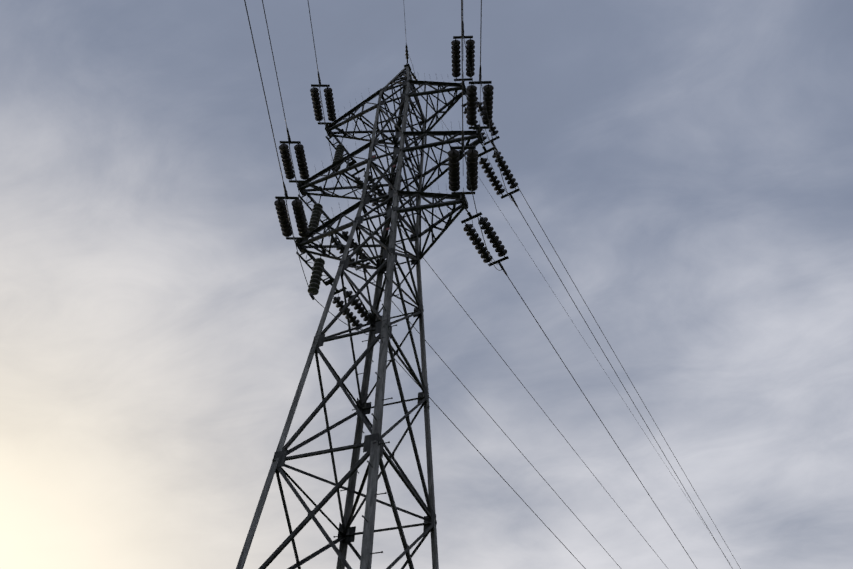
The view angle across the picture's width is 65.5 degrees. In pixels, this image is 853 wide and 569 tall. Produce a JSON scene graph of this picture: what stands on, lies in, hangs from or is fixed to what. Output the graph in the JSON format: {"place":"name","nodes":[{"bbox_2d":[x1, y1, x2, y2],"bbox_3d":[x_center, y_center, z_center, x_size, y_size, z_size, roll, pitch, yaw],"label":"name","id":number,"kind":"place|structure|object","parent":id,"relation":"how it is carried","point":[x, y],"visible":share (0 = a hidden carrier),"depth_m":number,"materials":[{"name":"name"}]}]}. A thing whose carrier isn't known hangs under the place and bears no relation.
{"place":"outdoors","nodes":[
{"label":"outdoors","id":0,"kind":"place"},
{"bbox_2d":[236,66,438,568],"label":"transmission tower legs","id":1,"kind":"object","parent":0,"point":[368,534],"visible":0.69,"depth_m":11.98,"materials":[{"name":"grey metal"}]},
{"bbox_2d":[0,0,852,568],"label":"sky","id":2,"kind":"structure","parent":0,"point":[687,164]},
{"label":"ground","id":3,"kind":"structure","parent":0,"visible":0},
{"bbox_2d":[258,63,483,568],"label":"transmission tower lattice","id":4,"kind":"object","parent":3,"relation":"on","point":[361,412],"visible":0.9,"depth_m":14.59,"materials":[{"name":"grey metal"}]},
{"bbox_2d":[275,21,519,337],"bbox_3d":[-0.535,-3.258,18.285,5.980,10.065,5.297,-14,-49,15],"label":"line hardware","id":5,"kind":"object","parent":4,"relation":"attached to","point":[330,281],"visible":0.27,"depth_m":17.01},
{"bbox_2d":[308,144,344,294],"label":"jumper support insulators","id":6,"kind":"object","parent":5,"relation":"attached to","point":[316,276],"visible":0.85,"depth_m":16.67,"materials":[{"name":"grey ceramic"}]},
{"bbox_2d":[274,39,517,330],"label":"insulator discs","id":7,"kind":"object","parent":5,"relation":"attached to","point":[453,178],"visible":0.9,"depth_m":16.25,"materials":[{"name":"ceramic"}]},
{"bbox_2d":[244,0,740,568],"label":"conductors","id":8,"kind":"object","parent":5,"relation":"attached to","point":[492,262],"visible":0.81,"depth_m":18.90,"materials":[{"name":"metal"}]}
]}

